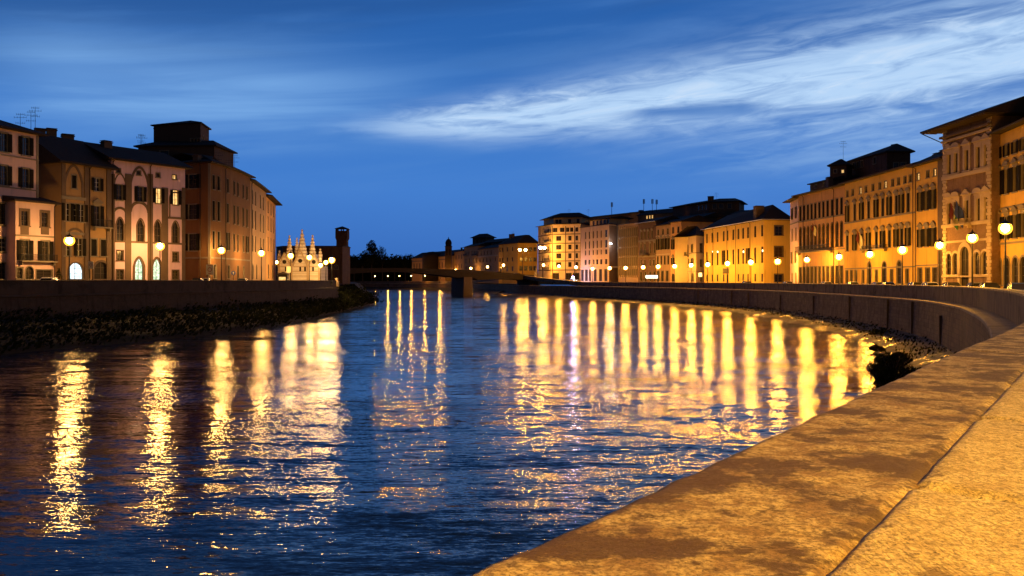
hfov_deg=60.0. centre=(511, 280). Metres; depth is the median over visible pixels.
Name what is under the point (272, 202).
narrow house
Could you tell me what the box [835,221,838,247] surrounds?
window
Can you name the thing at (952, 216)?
flag
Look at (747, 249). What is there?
window
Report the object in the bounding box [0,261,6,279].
window
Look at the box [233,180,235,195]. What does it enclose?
window
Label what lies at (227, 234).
window
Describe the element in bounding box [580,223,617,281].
office block
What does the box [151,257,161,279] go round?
doorway
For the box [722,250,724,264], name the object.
window
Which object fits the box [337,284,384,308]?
bank thicket
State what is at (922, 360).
river bank
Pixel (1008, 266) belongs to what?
window
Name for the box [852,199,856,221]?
window
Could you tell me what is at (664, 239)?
window
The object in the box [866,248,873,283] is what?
street lamp
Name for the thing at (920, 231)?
window
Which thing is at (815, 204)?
window
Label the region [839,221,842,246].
window
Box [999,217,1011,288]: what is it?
street lamp
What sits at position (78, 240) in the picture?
window
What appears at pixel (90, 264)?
sign board
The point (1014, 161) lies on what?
window
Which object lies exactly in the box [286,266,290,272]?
sign board
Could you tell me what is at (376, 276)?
wood
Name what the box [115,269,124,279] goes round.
window
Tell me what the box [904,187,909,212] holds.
window
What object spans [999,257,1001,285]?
window
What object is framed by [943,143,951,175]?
window
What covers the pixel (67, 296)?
embankment wall
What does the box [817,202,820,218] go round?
window
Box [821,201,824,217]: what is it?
window
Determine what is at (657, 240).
window
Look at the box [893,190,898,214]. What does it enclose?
window
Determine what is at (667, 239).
window
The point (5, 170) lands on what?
window
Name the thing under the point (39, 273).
window
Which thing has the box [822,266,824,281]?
window
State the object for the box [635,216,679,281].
balcony house
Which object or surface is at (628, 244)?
office building
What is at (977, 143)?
window
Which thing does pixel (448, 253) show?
domed tower
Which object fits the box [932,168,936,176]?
window
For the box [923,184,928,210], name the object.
window
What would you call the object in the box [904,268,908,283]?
window
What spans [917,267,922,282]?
window
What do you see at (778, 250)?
window
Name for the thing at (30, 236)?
house
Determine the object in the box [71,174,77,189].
window
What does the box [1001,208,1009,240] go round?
window
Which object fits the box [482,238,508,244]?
house
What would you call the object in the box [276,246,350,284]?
brick hall
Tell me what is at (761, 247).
window
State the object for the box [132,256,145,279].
doorway
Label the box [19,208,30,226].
window
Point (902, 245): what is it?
street lamp
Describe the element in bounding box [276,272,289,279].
kiosk
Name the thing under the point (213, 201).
window
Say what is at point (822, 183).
roof
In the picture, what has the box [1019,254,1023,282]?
window
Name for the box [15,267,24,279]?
window
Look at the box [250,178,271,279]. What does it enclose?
narrow house
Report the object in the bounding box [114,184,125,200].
window
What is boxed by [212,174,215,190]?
window
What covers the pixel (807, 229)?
window
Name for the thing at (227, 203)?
window
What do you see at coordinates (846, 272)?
window
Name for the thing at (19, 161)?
apartment house
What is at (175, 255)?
window
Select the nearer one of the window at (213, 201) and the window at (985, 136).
the window at (985, 136)
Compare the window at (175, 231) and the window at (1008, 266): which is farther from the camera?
the window at (175, 231)
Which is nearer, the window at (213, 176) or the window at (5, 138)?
the window at (5, 138)
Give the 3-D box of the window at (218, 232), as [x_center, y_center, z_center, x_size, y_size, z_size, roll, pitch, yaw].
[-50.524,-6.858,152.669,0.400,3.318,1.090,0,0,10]
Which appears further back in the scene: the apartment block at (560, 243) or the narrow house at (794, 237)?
the apartment block at (560, 243)
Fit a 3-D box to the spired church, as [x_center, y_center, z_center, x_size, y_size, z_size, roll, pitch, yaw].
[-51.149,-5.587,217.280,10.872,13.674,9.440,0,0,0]
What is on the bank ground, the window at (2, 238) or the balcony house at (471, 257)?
the balcony house at (471, 257)
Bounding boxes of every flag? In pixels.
[811,223,815,235]
[856,230,862,249]
[949,203,958,229]
[954,200,966,227]
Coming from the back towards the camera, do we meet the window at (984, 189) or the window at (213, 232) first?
the window at (213, 232)
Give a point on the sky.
(405, 126)
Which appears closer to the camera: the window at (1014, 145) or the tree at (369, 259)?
the window at (1014, 145)
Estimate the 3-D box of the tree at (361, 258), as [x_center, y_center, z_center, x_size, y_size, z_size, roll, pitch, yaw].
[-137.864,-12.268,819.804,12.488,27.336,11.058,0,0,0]
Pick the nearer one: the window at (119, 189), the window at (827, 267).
the window at (119, 189)
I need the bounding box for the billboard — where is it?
[723,268,728,282]
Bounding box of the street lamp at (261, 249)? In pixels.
[258,248,263,279]
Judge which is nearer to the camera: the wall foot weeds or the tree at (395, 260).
the wall foot weeds
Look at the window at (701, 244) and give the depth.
277.19 m
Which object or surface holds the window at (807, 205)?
in the arcaded palace at (822, 210)
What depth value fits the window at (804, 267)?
192.33 m
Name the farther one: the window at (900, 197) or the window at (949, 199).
the window at (900, 197)
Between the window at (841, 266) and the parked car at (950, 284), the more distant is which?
the window at (841, 266)
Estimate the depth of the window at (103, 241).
127.44 m
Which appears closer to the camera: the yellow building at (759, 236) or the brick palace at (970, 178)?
the brick palace at (970, 178)
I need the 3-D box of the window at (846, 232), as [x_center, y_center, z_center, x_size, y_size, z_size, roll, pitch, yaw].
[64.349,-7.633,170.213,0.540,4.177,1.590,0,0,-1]
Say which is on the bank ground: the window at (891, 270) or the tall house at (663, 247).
the tall house at (663, 247)
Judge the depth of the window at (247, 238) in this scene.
169.90 m
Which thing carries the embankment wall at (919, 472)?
on the river bank at (474, 290)
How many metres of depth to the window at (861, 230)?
163.59 m
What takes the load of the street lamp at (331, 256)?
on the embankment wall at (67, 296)
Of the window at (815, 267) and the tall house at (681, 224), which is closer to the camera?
the window at (815, 267)
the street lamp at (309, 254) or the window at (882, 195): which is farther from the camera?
the street lamp at (309, 254)
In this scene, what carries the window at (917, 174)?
in the ochre house at (928, 202)
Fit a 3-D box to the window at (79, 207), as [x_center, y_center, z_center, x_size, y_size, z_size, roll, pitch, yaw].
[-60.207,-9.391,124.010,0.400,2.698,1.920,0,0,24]
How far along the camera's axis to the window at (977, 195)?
111.89 m
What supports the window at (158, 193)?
in the gothic palace at (148, 200)
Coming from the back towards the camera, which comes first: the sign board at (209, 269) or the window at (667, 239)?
the window at (667, 239)
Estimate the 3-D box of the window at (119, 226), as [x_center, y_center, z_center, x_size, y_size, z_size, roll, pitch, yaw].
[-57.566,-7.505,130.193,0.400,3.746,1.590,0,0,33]
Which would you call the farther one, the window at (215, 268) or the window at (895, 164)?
the window at (895, 164)
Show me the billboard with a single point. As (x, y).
(724, 270)
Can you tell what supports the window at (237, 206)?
in the curved house at (217, 203)
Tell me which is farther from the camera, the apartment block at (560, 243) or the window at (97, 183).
the apartment block at (560, 243)
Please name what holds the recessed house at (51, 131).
on the left bank ground
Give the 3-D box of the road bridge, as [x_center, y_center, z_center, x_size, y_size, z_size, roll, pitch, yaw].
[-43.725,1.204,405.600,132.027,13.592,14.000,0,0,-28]
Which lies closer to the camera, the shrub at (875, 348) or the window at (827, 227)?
the shrub at (875, 348)
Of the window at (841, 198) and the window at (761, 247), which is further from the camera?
the window at (761, 247)
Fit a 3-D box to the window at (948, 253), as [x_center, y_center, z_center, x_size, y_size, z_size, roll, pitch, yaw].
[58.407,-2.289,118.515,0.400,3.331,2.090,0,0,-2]
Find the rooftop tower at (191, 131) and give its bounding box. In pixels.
[150,120,211,141]
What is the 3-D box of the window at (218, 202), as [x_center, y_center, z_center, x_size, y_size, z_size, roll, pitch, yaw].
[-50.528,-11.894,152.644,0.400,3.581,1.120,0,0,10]
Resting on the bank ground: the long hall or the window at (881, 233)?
the long hall
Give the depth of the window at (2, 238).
112.96 m
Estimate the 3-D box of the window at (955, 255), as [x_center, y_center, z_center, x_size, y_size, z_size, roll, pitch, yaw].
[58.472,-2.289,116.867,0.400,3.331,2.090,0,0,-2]
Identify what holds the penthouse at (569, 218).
on the apartment block at (560, 243)
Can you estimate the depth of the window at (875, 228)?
157.40 m
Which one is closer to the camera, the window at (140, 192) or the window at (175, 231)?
the window at (140, 192)
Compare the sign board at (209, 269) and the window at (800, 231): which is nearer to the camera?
the sign board at (209, 269)
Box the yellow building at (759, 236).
[701,205,789,282]
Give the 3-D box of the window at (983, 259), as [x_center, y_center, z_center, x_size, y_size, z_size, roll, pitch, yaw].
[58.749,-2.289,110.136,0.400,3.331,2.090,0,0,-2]
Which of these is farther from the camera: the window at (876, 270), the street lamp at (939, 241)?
the window at (876, 270)
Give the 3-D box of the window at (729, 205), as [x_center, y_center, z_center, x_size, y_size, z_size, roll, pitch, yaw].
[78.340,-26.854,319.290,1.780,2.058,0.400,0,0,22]
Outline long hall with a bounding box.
[411,249,459,280]
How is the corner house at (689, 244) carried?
on the bank ground
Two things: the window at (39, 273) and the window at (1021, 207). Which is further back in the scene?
the window at (39, 273)
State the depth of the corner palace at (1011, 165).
104.81 m
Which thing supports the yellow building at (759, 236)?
on the bank ground
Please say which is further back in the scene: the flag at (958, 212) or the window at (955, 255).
the window at (955, 255)
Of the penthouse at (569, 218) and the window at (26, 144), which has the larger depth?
the penthouse at (569, 218)
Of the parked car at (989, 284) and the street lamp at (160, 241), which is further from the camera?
the street lamp at (160, 241)
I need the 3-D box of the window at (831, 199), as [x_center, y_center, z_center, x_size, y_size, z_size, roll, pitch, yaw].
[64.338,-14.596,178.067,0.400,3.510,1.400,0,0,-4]
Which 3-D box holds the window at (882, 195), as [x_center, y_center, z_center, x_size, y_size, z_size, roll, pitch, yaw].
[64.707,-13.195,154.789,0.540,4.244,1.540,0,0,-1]
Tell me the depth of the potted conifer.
116.94 m
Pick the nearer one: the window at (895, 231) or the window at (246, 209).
the window at (895, 231)
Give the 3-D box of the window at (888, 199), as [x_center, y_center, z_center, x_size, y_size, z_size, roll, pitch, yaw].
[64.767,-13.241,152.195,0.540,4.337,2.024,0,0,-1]
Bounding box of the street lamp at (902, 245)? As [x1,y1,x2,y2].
[898,242,906,284]
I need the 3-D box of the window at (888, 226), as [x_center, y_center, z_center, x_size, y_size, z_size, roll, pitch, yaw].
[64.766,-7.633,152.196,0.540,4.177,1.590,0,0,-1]
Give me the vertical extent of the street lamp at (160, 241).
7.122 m
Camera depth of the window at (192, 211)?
151.22 m
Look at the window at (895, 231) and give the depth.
150.05 m
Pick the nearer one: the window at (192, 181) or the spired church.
the window at (192, 181)
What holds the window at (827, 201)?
in the arcaded palace at (822, 210)
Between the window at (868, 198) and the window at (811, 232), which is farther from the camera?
the window at (811, 232)
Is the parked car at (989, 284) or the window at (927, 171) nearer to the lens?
the parked car at (989, 284)
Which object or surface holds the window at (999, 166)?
in the corner palace at (1011, 165)
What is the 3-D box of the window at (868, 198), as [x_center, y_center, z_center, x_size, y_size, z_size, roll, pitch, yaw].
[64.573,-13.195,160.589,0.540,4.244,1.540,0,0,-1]
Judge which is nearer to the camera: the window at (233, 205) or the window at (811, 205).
the window at (233, 205)
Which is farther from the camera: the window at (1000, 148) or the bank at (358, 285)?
the bank at (358, 285)
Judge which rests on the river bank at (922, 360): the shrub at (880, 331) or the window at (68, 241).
the shrub at (880, 331)
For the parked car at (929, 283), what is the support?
on the right quay road
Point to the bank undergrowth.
(327, 305)
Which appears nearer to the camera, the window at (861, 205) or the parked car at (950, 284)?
the parked car at (950, 284)
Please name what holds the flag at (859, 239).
attached to the long palace at (880, 212)
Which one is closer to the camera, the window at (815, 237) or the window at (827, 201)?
the window at (827, 201)
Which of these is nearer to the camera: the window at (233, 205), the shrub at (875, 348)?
the shrub at (875, 348)
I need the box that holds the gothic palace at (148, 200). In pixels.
[84,134,193,279]
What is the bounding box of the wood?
[350,253,411,280]
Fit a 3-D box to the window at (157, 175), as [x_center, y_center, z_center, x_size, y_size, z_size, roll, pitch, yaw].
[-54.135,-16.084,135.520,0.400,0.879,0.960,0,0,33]
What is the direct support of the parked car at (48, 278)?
on the left quay road
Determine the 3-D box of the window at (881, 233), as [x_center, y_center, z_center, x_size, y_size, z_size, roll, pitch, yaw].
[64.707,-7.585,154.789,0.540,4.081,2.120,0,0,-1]
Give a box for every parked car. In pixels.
[40,277,58,279]
[881,282,894,284]
[907,282,921,284]
[921,282,937,285]
[941,282,960,285]
[966,282,980,286]
[978,282,1000,287]
[1007,283,1023,289]
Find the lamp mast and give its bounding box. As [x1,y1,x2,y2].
[539,249,545,277]
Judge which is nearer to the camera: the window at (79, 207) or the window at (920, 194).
the window at (79, 207)
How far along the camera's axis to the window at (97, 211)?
126.54 m
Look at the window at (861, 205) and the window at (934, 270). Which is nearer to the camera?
the window at (934, 270)
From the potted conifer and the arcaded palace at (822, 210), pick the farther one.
the arcaded palace at (822, 210)
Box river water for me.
[0,285,904,575]
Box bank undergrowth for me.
[0,295,356,353]
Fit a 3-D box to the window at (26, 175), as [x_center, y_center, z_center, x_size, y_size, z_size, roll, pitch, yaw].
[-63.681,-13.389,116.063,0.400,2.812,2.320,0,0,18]
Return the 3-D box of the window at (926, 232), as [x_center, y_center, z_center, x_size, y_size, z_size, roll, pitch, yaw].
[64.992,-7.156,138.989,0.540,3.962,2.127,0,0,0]
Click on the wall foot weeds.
(870, 330)
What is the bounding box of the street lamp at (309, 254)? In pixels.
[307,253,311,279]
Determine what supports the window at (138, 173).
in the gothic palace at (148, 200)
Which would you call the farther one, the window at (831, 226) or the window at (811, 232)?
the window at (811, 232)
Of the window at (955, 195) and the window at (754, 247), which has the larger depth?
the window at (754, 247)
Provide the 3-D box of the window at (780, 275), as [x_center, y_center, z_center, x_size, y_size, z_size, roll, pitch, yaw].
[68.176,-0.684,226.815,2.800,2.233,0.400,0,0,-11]
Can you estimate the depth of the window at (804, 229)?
192.33 m
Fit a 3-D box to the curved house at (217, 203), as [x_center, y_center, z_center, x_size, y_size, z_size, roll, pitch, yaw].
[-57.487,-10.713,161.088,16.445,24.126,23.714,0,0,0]
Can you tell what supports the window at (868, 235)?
in the long palace at (880, 212)
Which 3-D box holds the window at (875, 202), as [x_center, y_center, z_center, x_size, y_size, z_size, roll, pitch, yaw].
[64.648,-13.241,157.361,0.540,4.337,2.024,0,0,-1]
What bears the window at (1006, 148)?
in the corner palace at (1011, 165)
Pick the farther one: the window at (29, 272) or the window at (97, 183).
the window at (97, 183)
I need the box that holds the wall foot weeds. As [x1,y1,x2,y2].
[585,296,956,358]
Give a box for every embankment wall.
[0,278,338,319]
[350,275,1023,575]
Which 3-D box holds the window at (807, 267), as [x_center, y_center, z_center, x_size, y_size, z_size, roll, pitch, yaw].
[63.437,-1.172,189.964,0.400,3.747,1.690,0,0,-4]
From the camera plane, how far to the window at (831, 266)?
178.71 m
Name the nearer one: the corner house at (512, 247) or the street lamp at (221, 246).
the street lamp at (221, 246)
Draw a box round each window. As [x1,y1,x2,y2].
[0,131,11,153]
[0,164,11,186]
[0,202,6,225]
[0,236,6,252]
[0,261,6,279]
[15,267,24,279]
[17,239,33,260]
[19,135,33,156]
[19,167,33,188]
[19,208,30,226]
[25,266,34,279]
[35,269,52,279]
[38,240,53,260]
[39,210,50,227]
[62,202,73,221]
[63,238,71,256]
[67,262,84,279]
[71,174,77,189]
[71,203,78,222]
[74,237,85,256]
[76,203,87,222]
[90,238,98,256]
[91,198,103,226]
[92,177,103,191]
[99,238,107,256]
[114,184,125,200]
[115,217,125,241]
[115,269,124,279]
[116,250,124,260]
[134,186,146,202]
[136,170,141,175]
[136,218,145,242]
[153,188,164,204]
[154,219,161,243]
[155,172,160,177]
[159,150,168,154]
[170,189,181,205]
[171,220,179,243]
[172,174,177,179]
[172,251,179,262]
[172,270,179,279]
[185,173,200,188]
[185,203,200,219]
[185,233,200,251]
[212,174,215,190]
[212,200,215,220]
[212,230,215,249]
[213,264,217,278]
[217,175,220,191]
[217,201,220,221]
[217,231,220,249]
[226,232,229,250]
[227,178,229,193]
[227,203,229,223]
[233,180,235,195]
[233,205,235,224]
[233,233,235,251]
[237,182,239,196]
[237,206,239,225]
[246,209,248,227]
[246,236,248,252]
[656,236,658,249]
[656,271,659,281]
[659,236,662,249]
[660,270,663,281]
[663,235,665,249]
[665,270,668,281]
[666,235,669,249]
[671,236,674,249]
[671,254,674,264]
[700,243,702,252]
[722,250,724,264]
[727,203,731,208]
[746,248,749,263]
[754,247,755,262]
[761,247,762,262]
[774,225,783,235]
[774,246,783,256]
[774,273,783,281]
[798,227,801,250]
[799,206,801,221]
[799,267,801,282]
[803,205,805,220]
[803,226,805,249]
[803,266,805,282]
[806,204,808,220]
[806,226,808,249]
[806,266,809,282]
[810,203,812,219]
[810,225,812,249]
[810,266,812,282]
[813,202,816,219]
[814,225,816,248]
[814,266,816,283]
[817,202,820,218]
[817,224,820,248]
[817,266,820,283]
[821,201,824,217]
[821,223,824,248]
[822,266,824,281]
[825,200,828,217]
[826,223,828,247]
[826,266,828,281]
[830,199,832,216]
[830,222,832,247]
[830,265,832,283]
[834,265,838,283]
[835,198,838,215]
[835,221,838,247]
[839,197,842,214]
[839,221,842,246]
[840,265,843,283]
[844,200,848,222]
[844,230,848,251]
[845,270,847,283]
[850,270,852,281]
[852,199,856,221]
[852,229,856,250]
[854,270,856,281]
[858,228,863,250]
[859,197,863,220]
[861,269,864,283]
[865,196,870,219]
[865,227,870,245]
[866,261,871,283]
[873,194,878,217]
[873,226,877,248]
[875,269,877,281]
[879,193,884,216]
[879,225,884,246]
[881,260,886,281]
[886,191,891,215]
[886,224,891,247]
[890,269,892,281]
[893,162,898,167]
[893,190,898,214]
[893,223,898,247]
[895,260,901,283]
[898,188,903,213]
[898,222,903,244]
[902,175,906,184]
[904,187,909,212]
[904,222,910,246]
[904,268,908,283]
[908,174,911,182]
[916,172,919,180]
[916,185,922,211]
[916,223,922,247]
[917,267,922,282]
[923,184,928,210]
[923,222,929,247]
[925,170,929,178]
[925,267,929,281]
[929,182,935,209]
[929,221,936,246]
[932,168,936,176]
[932,267,936,281]
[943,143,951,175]
[943,192,951,224]
[944,251,952,275]
[950,142,959,174]
[950,192,959,207]
[950,251,958,275]
[960,138,970,172]
[960,189,970,221]
[971,136,981,169]
[971,188,981,220]
[973,249,980,274]
[979,133,990,167]
[979,185,990,219]
[979,249,988,274]
[998,165,1001,196]
[998,211,1001,240]
[999,146,1001,159]
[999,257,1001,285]
[1001,161,1009,195]
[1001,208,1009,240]
[1002,143,1009,157]
[1002,256,1010,285]
[1010,157,1017,193]
[1010,205,1017,239]
[1011,139,1017,154]
[1011,255,1018,282]
[1018,155,1023,191]
[1018,204,1023,238]
[1019,137,1023,152]
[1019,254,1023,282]
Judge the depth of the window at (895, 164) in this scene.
180.15 m
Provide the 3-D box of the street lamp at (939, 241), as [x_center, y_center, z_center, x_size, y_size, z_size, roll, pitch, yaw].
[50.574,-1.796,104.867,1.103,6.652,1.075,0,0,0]
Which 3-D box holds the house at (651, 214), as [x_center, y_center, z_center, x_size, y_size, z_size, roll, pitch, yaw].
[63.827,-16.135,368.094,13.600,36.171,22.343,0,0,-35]
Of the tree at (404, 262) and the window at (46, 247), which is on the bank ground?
the tree at (404, 262)
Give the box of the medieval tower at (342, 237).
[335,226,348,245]
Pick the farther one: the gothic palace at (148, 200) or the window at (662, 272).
the window at (662, 272)
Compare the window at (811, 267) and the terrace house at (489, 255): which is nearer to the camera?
the window at (811, 267)
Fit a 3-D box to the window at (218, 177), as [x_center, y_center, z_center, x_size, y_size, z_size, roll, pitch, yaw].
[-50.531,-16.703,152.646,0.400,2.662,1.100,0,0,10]
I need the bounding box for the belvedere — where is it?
[471,234,496,243]
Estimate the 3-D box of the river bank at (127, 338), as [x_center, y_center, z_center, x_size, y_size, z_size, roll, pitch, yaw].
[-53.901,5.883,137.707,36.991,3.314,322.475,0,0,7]
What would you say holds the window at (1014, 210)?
in the corner palace at (1011, 165)
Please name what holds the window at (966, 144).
in the brick palace at (970, 178)
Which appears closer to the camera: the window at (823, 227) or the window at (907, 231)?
the window at (907, 231)
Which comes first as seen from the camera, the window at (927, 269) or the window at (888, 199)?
the window at (927, 269)
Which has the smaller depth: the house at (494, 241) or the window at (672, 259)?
the window at (672, 259)
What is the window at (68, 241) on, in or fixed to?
in the ochre house at (75, 178)
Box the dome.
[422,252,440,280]
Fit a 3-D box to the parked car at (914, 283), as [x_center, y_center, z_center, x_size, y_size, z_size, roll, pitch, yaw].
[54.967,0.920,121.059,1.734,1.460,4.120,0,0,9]
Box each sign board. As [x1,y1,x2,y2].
[88,261,93,279]
[206,265,213,287]
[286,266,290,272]
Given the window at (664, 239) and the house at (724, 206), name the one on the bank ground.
the house at (724, 206)
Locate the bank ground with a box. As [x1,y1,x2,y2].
[494,283,565,284]
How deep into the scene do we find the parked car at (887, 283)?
133.26 m
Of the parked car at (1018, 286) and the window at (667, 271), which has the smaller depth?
the parked car at (1018, 286)
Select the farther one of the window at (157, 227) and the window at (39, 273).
the window at (157, 227)
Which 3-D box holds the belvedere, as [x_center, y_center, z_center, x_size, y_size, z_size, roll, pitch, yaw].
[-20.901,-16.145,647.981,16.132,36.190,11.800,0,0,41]
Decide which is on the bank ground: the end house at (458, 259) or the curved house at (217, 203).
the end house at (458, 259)
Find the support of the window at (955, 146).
in the brick palace at (970, 178)
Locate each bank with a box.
[0,301,373,354]
[339,283,367,292]
[366,287,503,293]
[499,292,953,369]
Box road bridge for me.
[350,268,537,295]
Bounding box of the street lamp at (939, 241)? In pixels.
[935,238,943,285]
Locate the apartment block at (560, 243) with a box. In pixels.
[536,222,589,284]
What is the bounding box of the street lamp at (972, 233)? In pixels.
[967,229,977,286]
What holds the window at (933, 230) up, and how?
in the ochre house at (928, 202)
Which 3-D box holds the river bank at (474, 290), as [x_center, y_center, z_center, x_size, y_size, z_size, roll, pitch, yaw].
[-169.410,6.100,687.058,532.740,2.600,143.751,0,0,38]
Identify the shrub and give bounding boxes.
[865,353,918,381]
[868,328,885,334]
[868,345,885,352]
[868,350,911,368]
[871,367,921,387]
[874,351,915,365]
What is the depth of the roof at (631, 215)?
398.91 m
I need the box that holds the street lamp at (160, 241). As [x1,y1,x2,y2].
[156,240,162,279]
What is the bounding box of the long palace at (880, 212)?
[838,160,921,284]
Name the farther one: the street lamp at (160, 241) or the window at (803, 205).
the window at (803, 205)
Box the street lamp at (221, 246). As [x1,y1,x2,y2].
[218,244,224,279]
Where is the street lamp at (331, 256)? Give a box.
[329,255,334,284]
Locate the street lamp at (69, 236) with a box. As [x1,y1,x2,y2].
[65,232,73,279]
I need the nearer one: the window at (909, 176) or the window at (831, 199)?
the window at (909, 176)
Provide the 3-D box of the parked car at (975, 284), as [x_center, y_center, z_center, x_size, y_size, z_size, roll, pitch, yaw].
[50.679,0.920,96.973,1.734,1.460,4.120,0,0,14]
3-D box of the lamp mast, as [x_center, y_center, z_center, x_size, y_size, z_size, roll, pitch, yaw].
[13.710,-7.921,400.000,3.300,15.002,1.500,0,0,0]
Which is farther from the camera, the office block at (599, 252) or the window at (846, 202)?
the office block at (599, 252)
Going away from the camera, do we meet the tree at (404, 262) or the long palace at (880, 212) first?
the long palace at (880, 212)
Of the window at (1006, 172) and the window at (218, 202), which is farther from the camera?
the window at (218, 202)
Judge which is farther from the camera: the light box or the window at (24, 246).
the light box
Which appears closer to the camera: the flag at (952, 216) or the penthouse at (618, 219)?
the flag at (952, 216)
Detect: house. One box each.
[0,107,48,279]
[2,195,60,279]
[34,127,74,139]
[39,136,118,279]
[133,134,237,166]
[171,152,255,279]
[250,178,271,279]
[266,194,281,279]
[454,247,463,269]
[462,242,490,280]
[477,245,498,283]
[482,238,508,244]
[497,231,537,282]
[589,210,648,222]
[635,199,672,220]
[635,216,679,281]
[654,219,676,281]
[668,215,715,281]
[669,196,747,216]
[674,226,703,282]
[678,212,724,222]
[782,196,798,282]
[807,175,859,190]
[846,144,914,176]
[906,149,942,284]
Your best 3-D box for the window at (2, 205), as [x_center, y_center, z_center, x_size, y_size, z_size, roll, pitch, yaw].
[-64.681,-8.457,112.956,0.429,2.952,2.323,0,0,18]
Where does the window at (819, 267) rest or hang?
in the arcaded palace at (822, 210)
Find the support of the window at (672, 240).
in the tall house at (681, 224)
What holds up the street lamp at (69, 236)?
on the left river pavement
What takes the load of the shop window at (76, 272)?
in the ochre house at (75, 178)
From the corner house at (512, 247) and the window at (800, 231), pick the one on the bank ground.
the corner house at (512, 247)
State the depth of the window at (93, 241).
125.86 m
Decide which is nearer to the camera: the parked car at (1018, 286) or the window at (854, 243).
the parked car at (1018, 286)
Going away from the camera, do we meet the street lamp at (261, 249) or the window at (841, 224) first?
the street lamp at (261, 249)
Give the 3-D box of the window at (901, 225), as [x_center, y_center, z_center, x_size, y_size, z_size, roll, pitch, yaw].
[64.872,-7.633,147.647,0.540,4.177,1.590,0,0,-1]
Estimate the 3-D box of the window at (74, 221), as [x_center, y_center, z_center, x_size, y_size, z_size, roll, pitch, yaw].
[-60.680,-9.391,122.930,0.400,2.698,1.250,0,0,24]
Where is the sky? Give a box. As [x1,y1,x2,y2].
[0,0,1023,258]
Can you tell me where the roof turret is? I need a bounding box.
[827,141,853,181]
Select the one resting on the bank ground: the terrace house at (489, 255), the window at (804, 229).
the terrace house at (489, 255)
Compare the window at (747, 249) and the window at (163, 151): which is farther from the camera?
the window at (747, 249)
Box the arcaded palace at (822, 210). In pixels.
[791,177,844,283]
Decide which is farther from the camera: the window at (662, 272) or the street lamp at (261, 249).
the window at (662, 272)
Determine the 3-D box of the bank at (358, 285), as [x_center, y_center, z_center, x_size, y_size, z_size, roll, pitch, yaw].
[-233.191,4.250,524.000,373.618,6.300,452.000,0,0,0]
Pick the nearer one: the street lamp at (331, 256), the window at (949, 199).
the window at (949, 199)
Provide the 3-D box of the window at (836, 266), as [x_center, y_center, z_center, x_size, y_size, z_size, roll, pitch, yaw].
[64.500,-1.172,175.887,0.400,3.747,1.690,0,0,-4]
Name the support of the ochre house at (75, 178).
on the left bank ground
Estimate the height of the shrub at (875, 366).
1.913 m
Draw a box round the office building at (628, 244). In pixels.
[618,220,645,281]
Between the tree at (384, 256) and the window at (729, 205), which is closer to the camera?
the window at (729, 205)
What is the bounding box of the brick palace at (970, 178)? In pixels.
[920,96,1023,285]
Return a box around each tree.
[356,253,364,280]
[362,240,380,280]
[379,246,386,280]
[387,255,400,280]
[398,254,413,280]
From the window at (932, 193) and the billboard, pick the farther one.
the billboard
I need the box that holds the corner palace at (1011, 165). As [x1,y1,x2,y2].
[988,118,1023,287]
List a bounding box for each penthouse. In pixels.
[540,209,591,224]
[586,202,633,225]
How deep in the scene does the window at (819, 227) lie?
184.65 m
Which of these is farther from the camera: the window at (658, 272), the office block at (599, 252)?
the office block at (599, 252)
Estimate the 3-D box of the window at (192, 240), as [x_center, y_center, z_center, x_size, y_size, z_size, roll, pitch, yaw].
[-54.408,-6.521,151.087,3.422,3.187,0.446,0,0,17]
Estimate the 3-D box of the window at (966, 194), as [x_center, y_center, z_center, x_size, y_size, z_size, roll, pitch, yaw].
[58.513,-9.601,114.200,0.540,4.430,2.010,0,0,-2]
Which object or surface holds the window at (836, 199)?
in the arcaded palace at (822, 210)
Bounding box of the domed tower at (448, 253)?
[445,237,451,280]
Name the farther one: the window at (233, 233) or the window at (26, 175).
the window at (233, 233)
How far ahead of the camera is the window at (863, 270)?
163.39 m
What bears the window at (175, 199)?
in the gothic palace at (148, 200)
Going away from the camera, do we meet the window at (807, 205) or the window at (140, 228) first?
the window at (140, 228)
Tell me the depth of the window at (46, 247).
116.71 m
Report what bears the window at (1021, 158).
in the corner palace at (1011, 165)
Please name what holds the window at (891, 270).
in the long palace at (880, 212)
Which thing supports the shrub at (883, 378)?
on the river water
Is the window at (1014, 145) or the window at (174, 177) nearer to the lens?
the window at (1014, 145)
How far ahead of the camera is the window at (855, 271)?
166.74 m
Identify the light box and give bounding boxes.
[646,275,657,277]
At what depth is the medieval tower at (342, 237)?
447.02 m
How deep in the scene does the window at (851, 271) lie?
168.83 m
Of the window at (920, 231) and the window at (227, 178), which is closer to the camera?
the window at (920, 231)
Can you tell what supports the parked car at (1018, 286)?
on the right quay road
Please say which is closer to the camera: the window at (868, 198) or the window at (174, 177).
the window at (174, 177)
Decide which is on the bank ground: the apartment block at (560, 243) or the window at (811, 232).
the apartment block at (560, 243)
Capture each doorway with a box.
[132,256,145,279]
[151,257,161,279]
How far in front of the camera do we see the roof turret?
191.19 m
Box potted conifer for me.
[56,268,63,279]
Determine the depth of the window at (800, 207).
193.99 m
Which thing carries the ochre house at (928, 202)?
on the bank ground
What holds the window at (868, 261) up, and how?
in the long palace at (880, 212)
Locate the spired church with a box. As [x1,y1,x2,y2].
[277,229,327,279]

